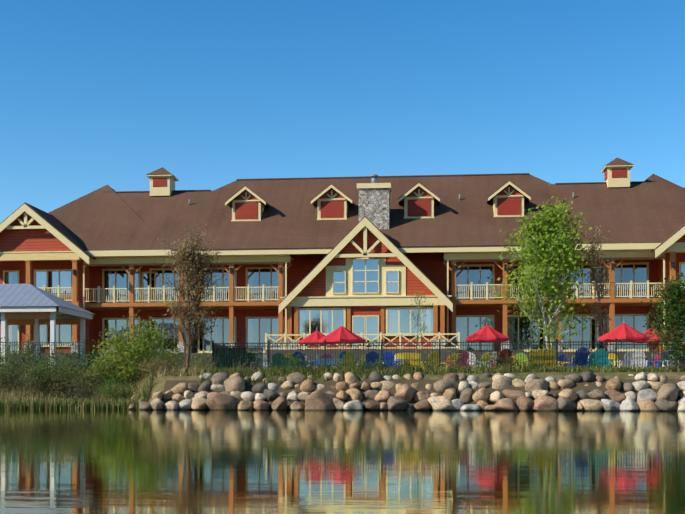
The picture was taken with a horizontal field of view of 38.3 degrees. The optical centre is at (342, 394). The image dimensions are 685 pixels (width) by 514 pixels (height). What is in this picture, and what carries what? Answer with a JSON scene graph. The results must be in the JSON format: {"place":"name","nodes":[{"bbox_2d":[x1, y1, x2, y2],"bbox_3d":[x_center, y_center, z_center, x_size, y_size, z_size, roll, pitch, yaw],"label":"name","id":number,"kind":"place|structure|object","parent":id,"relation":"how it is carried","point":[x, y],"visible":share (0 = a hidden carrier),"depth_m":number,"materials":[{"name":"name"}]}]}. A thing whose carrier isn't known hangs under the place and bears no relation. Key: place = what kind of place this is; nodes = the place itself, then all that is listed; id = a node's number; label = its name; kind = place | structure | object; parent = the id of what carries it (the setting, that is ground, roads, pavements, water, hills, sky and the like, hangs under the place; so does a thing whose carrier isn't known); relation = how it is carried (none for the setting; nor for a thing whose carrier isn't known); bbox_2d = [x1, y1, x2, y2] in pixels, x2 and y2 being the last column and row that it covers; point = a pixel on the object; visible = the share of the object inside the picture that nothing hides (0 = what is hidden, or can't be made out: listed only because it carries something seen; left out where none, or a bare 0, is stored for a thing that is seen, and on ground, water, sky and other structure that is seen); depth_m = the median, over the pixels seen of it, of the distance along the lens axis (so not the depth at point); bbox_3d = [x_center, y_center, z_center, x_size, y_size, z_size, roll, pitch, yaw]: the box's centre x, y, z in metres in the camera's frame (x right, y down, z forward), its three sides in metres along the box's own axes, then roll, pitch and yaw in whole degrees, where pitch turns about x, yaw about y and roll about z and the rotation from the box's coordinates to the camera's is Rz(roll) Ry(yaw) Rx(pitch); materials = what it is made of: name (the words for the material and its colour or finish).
{"place":"outdoors","nodes":[
{"label":"outdoors","id":0,"kind":"place"},
{"bbox_2d":[0,409,684,513],"bbox_3d":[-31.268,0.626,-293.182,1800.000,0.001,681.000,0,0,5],"label":"pond water","id":1,"kind":"structure","parent":0,"point":[294,462],"depth_m":9.13,"materials":[{"name":"green liquid"}]},
{"bbox_2d":[0,187,684,410],"bbox_3d":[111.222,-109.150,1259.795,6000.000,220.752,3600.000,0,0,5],"label":"ground","id":2,"kind":"structure","parent":0,"point":[164,383],"depth_m":40.38,"materials":[{"name":"green plant"}]},
{"bbox_2d":[0,340,85,366],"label":"railing","id":3,"kind":"object","parent":2,"relation":"on","point":[35,342],"visible":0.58,"depth_m":49.22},
{"bbox_2d":[0,284,95,368],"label":"gazebo","id":4,"kind":"object","parent":2,"relation":"on","point":[26,304],"visible":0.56,"depth_m":52.16,"materials":[{"name":"metal"}]},
{"bbox_2d":[142,224,233,372],"bbox_3d":[-6.497,-4.183,42.639,4.095,6.520,3.354,0,0,5],"label":"budding tree","id":5,"kind":"object","parent":2,"relation":"on","point":[191,257],"visible":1,"depth_m":42.39,"materials":[{"name":"brown plant"}]},
{"bbox_2d":[263,354,266,368],"bbox_3d":[-3.818,-1.430,46.632,0.789,1.088,1.049,0,0,2],"label":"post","id":6,"kind":"object","parent":2,"relation":"on","point":[264,360],"visible":0.15,"depth_m":46.29,"materials":[{"name":"paint"}]},
{"bbox_2d":[270,353,283,368],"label":"chair","id":7,"kind":"object","parent":2,"relation":"on","point":[279,360],"visible":0.35,"depth_m":45.46,"materials":[{"name":"paint"}]},
{"bbox_2d":[293,352,312,368],"bbox_3d":[-1.822,-1.417,44.673,0.760,1.048,1.011,0,0,22],"label":"chair","id":8,"kind":"object","parent":2,"relation":"on","point":[301,358],"visible":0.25,"depth_m":44.32,"materials":[{"name":"paint"}]},
{"bbox_2d":[298,330,333,344],"bbox_3d":[-1.474,-2.420,57.061,2.200,2.970,2.200,0,0,42],"label":"umbrella","id":9,"kind":"object","parent":2,"relation":"on","point":[315,336],"visible":0.58,"depth_m":56.63,"materials":[{"name":"fabric"}]},
{"bbox_2d":[316,353,331,368],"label":"chair","id":10,"kind":"object","parent":2,"relation":"on","point":[327,356],"visible":0.17,"depth_m":47.16,"materials":[{"name":"paint"}]},
{"bbox_2d":[311,358,342,367],"bbox_3d":[-0.637,-1.290,45.637,1.664,0.740,1.664,0,0,5],"label":"patio table","id":11,"kind":"object","parent":2,"relation":"on","point":[322,360],"visible":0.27,"depth_m":44.93,"materials":[{"name":"paint"}]},
{"bbox_2d":[318,326,365,343],"bbox_3d":[-0.035,-2.489,55.423,2.700,3.120,2.700,0,0,-41],"label":"umbrella","id":12,"kind":"object","parent":2,"relation":"on","point":[340,334],"visible":0.88,"depth_m":54.76,"materials":[{"name":"fabric"}]},
{"bbox_2d":[0,364,684,409],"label":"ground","id":13,"kind":"structure","parent":2,"relation":"on","point":[34,403],"depth_m":41.78,"materials":[{"name":"green plant"}]},
{"bbox_2d":[0,158,684,368],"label":"lodge","id":14,"kind":"structure","parent":2,"relation":"on","point":[363,257],"depth_m":66.17,"materials":[{"name":"red"}]},
{"bbox_2d":[0,310,684,400],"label":"bank shrubs","id":15,"kind":"object","parent":2,"relation":"on","point":[162,360],"visible":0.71,"depth_m":45.59,"materials":[{"name":"green plant"}]},
{"bbox_2d":[337,352,354,368],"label":"chair","id":16,"kind":"object","parent":2,"relation":"on","point":[347,356],"visible":0.31,"depth_m":44.67,"materials":[{"name":"paint"}]},
{"bbox_2d":[362,351,380,366],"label":"chair","id":17,"kind":"object","parent":2,"relation":"on","point":[371,356],"visible":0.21,"depth_m":43.83,"materials":[{"name":"paint"}]},
{"bbox_2d":[383,351,399,368],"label":"chair","id":18,"kind":"object","parent":2,"relation":"on","point":[389,359],"visible":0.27,"depth_m":43.99,"materials":[{"name":"paint"}]},
{"bbox_2d":[394,358,403,364],"bbox_3d":[2.317,-1.287,45.466,1.040,0.740,1.040,0,0,5],"label":"patio table","id":19,"kind":"object","parent":2,"relation":"on","point":[399,360],"visible":0.19,"depth_m":45.08,"materials":[{"name":"paint"}]},
{"bbox_2d":[128,371,684,410],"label":"shore boulders","id":20,"kind":"object","parent":2,"relation":"on","point":[665,397],"visible":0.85,"depth_m":39.42,"materials":[{"name":"grey stone"}]},
{"bbox_2d":[395,353,421,368],"bbox_3d":[3.095,-1.410,45.713,1.320,1.048,1.011,0,0,11],"label":"double chair","id":21,"kind":"object","parent":2,"relation":"on","point":[411,359],"visible":0.29,"depth_m":45.35,"materials":[{"name":"paint"}]},
{"bbox_2d":[405,290,433,351],"bbox_3d":[4.144,-3.216,51.638,1.744,4.593,1.576,0,0,5],"label":"young tree","id":22,"kind":"object","parent":2,"relation":"on","point":[417,319],"visible":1,"depth_m":51.59,"materials":[{"name":"green plant"}]},
{"bbox_2d":[422,352,441,367],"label":"chair","id":23,"kind":"object","parent":2,"relation":"on","point":[435,357],"visible":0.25,"depth_m":44.31,"materials":[{"name":"paint"}]},
{"bbox_2d":[212,338,682,371],"bbox_3d":[1.758,-1.631,45.471,27.981,1.532,12.925,0,0,40],"label":"pool fence","id":24,"kind":"object","parent":2,"relation":"on","point":[230,355],"visible":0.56,"depth_m":42.73,"materials":[{"name":"black metal"}]},
{"bbox_2d":[441,354,457,366],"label":"chair","id":25,"kind":"object","parent":2,"relation":"on","point":[453,356],"visible":0.25,"depth_m":45.47,"materials":[{"name":"paint"}]},
{"bbox_2d":[447,351,469,367],"bbox_3d":[5.231,-1.418,44.257,0.760,1.048,1.011,0,0,-23],"label":"chair","id":26,"kind":"object","parent":2,"relation":"on","point":[465,357],"visible":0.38,"depth_m":43.98,"materials":[{"name":"paint"}]},
{"bbox_2d":[466,352,482,366],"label":"chair","id":27,"kind":"object","parent":2,"relation":"on","point":[473,358],"visible":0.19,"depth_m":44.61,"materials":[{"name":"paint"}]},
{"bbox_2d":[478,352,488,367],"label":"chair","id":28,"kind":"object","parent":2,"relation":"on","point":[487,353],"visible":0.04,"depth_m":45.88,"materials":[{"name":"paint"}]},
{"bbox_2d":[465,325,508,341],"bbox_3d":[7.859,-2.458,53.694,2.500,3.060,2.500,0,0,-14],"label":"umbrella","id":29,"kind":"object","parent":2,"relation":"on","point":[486,333],"visible":0.75,"depth_m":53.10,"materials":[{"name":"fabric"}]},
{"bbox_2d":[486,352,496,366],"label":"chair","id":30,"kind":"object","parent":2,"relation":"on","point":[492,355],"visible":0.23,"depth_m":44.29,"materials":[{"name":"paint"}]},
{"bbox_2d":[491,348,512,366],"bbox_3d":[7.036,-1.454,43.426,0.818,1.128,1.087,0,0,-10],"label":"chair","id":31,"kind":"object","parent":2,"relation":"on","point":[504,353],"visible":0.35,"depth_m":43.05,"materials":[{"name":"paint"}]},
{"bbox_2d":[516,353,527,366],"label":"chair","id":32,"kind":"object","parent":2,"relation":"on","point":[519,357],"visible":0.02,"depth_m":47.31,"materials":[{"name":"paint"}]},
{"bbox_2d":[524,349,555,367],"bbox_3d":[8.737,-1.438,43.368,1.386,1.101,1.061,0,0,0],"label":"double chair","id":33,"kind":"object","parent":2,"relation":"on","point":[546,356],"visible":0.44,"depth_m":43.05,"materials":[{"name":"paint"}]},
{"bbox_2d":[493,182,601,352],"bbox_3d":[11.227,-6.388,55.170,5.989,10.979,6.090,0,0,34],"label":"birch tree","id":34,"kind":"object","parent":2,"relation":"on","point":[553,257],"visible":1,"depth_m":54.57,"materials":[{"name":"green plant"}]},
{"bbox_2d":[558,354,567,365],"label":"chair","id":35,"kind":"object","parent":2,"relation":"on","point":[561,357],"visible":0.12,"depth_m":46.45,"materials":[{"name":"paint"}]},
{"bbox_2d":[567,347,590,367],"bbox_3d":[10.321,-1.470,42.902,0.836,1.153,1.112,0,0,0],"label":"chair","id":36,"kind":"object","parent":2,"relation":"on","point":[583,357],"visible":0.44,"depth_m":42.58,"materials":[{"name":"paint"}]},
{"bbox_2d":[587,353,593,367],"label":"chair","id":37,"kind":"object","parent":2,"relation":"on","point":[591,357],"visible":0.06,"depth_m":44.53,"materials":[{"name":"paint"}]},
{"bbox_2d":[582,226,617,349],"bbox_3d":[14.355,-5.186,55.452,2.187,8.537,2.333,0,0,35],"label":"rust sapling","id":38,"kind":"object","parent":2,"relation":"on","point":[597,285],"visible":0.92,"depth_m":55.35,"materials":[{"name":"brown plant"}]},
{"bbox_2d":[593,349,612,367],"bbox_3d":[11.401,-1.455,43.247,0.798,1.101,1.061,0,0,25],"label":"chair","id":39,"kind":"object","parent":2,"relation":"on","point":[600,357],"visible":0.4,"depth_m":42.96,"materials":[{"name":"paint"}]},
{"bbox_2d":[608,353,621,370],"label":"chair","id":40,"kind":"object","parent":2,"relation":"on","point":[613,356],"visible":0.17,"depth_m":45.61,"materials":[{"name":"paint"}]},
{"bbox_2d":[613,351,633,366],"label":"chair","id":41,"kind":"object","parent":2,"relation":"on","point":[629,359],"visible":0.33,"depth_m":44.02,"materials":[{"name":"paint"}]},
{"bbox_2d":[598,323,649,340],"bbox_3d":[15.125,-2.483,53.028,2.700,3.120,2.700,0,0,-33],"label":"umbrella","id":42,"kind":"object","parent":2,"relation":"on","point":[623,332],"visible":0.83,"depth_m":52.44,"materials":[{"name":"fabric"}]},
{"bbox_2d":[631,351,647,368],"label":"chair","id":43,"kind":"object","parent":2,"relation":"on","point":[639,359],"visible":0.42,"depth_m":43.69,"materials":[{"name":"paint"}]},
{"bbox_2d":[632,326,670,364],"bbox_3d":[17.210,-2.423,54.845,2.300,3.000,2.300,0,0,2],"label":"umbrella","id":44,"kind":"object","parent":2,"relation":"on","point":[651,331],"visible":0.4,"depth_m":54.55,"materials":[{"name":"fabric"}]},
{"bbox_2d":[654,352,660,364],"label":"chair","id":45,"kind":"object","parent":2,"relation":"on","point":[655,358],"visible":0.12,"depth_m":46.30,"materials":[{"name":"paint"}]},
{"bbox_2d":[647,351,668,367],"bbox_3d":[14.534,-1.453,45.229,0.808,1.115,1.075,0,0,-33],"label":"chair","id":46,"kind":"object","parent":2,"relation":"on","point":[657,362],"visible":0.23,"depth_m":45.14,"materials":[{"name":"paint"}]},
{"bbox_2d":[637,270,684,371],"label":"tree","id":47,"kind":"object","parent":2,"relation":"on","point":[671,297],"visible":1,"depth_m":39.87,"materials":[{"name":"green plant"}]},
{"bbox_2d":[662,353,678,366],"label":"chair","id":48,"kind":"object","parent":2,"relation":"on","point":[668,361],"visible":0.08,"depth_m":43.34,"materials":[{"name":"paint"}]},
{"bbox_2d":[0,0,684,222],"label":"sky","id":49,"kind":"structure","parent":0,"point":[95,94],"materials":[{"name":"blue"}]}
]}

